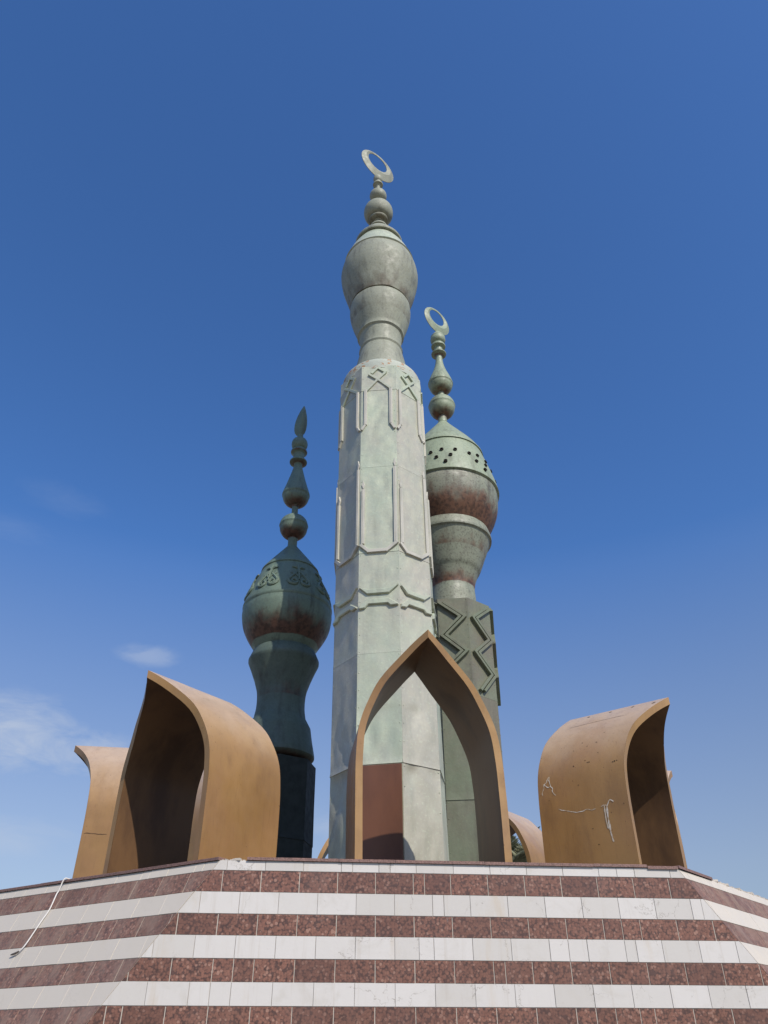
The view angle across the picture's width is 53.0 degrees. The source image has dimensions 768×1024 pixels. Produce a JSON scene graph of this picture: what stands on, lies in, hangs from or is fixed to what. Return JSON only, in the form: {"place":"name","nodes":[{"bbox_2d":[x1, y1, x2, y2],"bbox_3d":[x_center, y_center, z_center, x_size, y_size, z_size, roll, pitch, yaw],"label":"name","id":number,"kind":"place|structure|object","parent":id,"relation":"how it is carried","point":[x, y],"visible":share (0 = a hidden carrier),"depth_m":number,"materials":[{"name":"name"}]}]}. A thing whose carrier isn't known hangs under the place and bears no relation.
{"place":"outdoors","nodes":[
{"label":"outdoors","id":0,"kind":"place"},
{"bbox_2d":[242,406,331,857],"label":"minaret tower","id":1,"kind":"structure","parent":0,"point":[286,616],"depth_m":23.15,"materials":[{"name":"green metal"}]},
{"bbox_2d":[0,0,767,898],"label":"sky","id":2,"kind":"structure","parent":0,"point":[578,189],"materials":[{"name":"blue"}]},
{"bbox_2d":[328,150,448,860],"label":"minaret tower","id":3,"kind":"structure","parent":0,"point":[384,613],"depth_m":20.04,"materials":[{"name":"grey metal"}]},
{"bbox_2d":[362,763,403,859],"bbox_3d":[-0.106,6.636,16.068,1.027,2.705,0.077,-6,-36,8],"label":"door","id":4,"kind":"structure","parent":3,"relation":"in","point":[382,784],"depth_m":16.23,"materials":[{"name":"brown paint"}]},
{"bbox_2d":[424,307,503,860],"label":"minaret tower","id":5,"kind":"structure","parent":0,"point":[462,490],"depth_m":24.86,"materials":[{"name":"green metal"}]},
{"label":"pavement","id":6,"kind":"structure","parent":0,"visible":0},
{"bbox_2d":[0,857,767,1023],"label":"striped plinth","id":7,"kind":"structure","parent":6,"relation":"on","point":[252,940],"depth_m":11.78,"materials":[{"name":"tile"}]},
{"bbox_2d":[11,878,69,954],"bbox_3d":[-5.757,6.987,13.309,0.977,1.227,0.225,26,-43,-32],"label":"loose cable","id":8,"kind":"object","parent":7,"relation":"hanging from","point":[14,953],"visible":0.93,"depth_m":13.11,"materials":[{"name":"white plastic"}]},
{"bbox_2d":[72,745,128,878],"bbox_3d":[-6.197,7.471,18.168,2.839,3.753,2.851,0,-35,0],"label":"arched leaf","id":9,"kind":"object","parent":7,"relation":"on","point":[105,765],"visible":0.25,"depth_m":17.18,"materials":[{"name":"gold metal"}]},
{"bbox_2d":[103,670,279,873],"bbox_3d":[-3.760,5.067,14.639,2.636,3.586,2.475,-24,-42,30],"label":"arched leaf","id":10,"kind":"object","parent":7,"relation":"on","point":[184,736],"visible":0.94,"depth_m":14.79,"materials":[{"name":"gold metal"}]},
{"bbox_2d":[187,770,203,860],"bbox_3d":[-4.742,9.609,22.286,2.535,5.033,2.633,-24,-42,30],"label":"arched leaf","id":11,"kind":"object","parent":7,"relation":"on","point":[194,826],"visible":0.02,"depth_m":21.51,"materials":[{"name":"gold metal"}]},
{"bbox_2d":[318,838,328,857],"bbox_3d":[-0.957,11.515,23.820,2.633,3.701,2.535,4,-36,-6],"label":"arched leaf","id":12,"kind":"object","parent":7,"relation":"on","point":[323,853],"visible":0.06,"depth_m":23.21,"materials":[{"name":"gold metal"}]},
{"bbox_2d":[345,630,512,865],"bbox_3d":[0.743,4.479,14.098,2.641,3.919,2.455,4,-36,-6],"label":"arched leaf","id":13,"kind":"object","parent":7,"relation":"on","point":[428,660],"visible":0.94,"depth_m":14.22,"materials":[{"name":"gold metal"}]},
{"bbox_2d":[508,811,544,862],"bbox_3d":[3.834,10.765,22.763,2.630,3.701,2.535,-24,-42,30],"label":"arched leaf","id":14,"kind":"object","parent":7,"relation":"on","point":[528,833],"visible":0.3,"depth_m":22.29,"materials":[{"name":"gold metal"}]},
{"bbox_2d":[538,697,685,867],"bbox_3d":[4.820,5.666,15.412,2.536,3.505,2.635,-23,-42,29],"label":"arched leaf","id":15,"kind":"object","parent":7,"relation":"on","point":[604,793],"visible":0.91,"depth_m":15.11,"materials":[{"name":"gold metal"}]},
{"bbox_2d":[667,771,686,867],"bbox_3d":[6.387,8.328,19.340,2.574,3.712,2.629,4,-36,-6],"label":"arched leaf","id":16,"kind":"object","parent":7,"relation":"on","point":[670,775],"visible":0.02,"depth_m":18.63,"materials":[{"name":"gold metal"}]},
{"bbox_2d":[510,826,539,862],"bbox_3d":[5.777,18.968,33.047,5.125,10.624,4.914,0,-35,0],"label":"date palm","id":17,"kind":"object","parent":6,"relation":"on","point":[518,854],"visible":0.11,"depth_m":34.34,"materials":[{"name":"green plant"}]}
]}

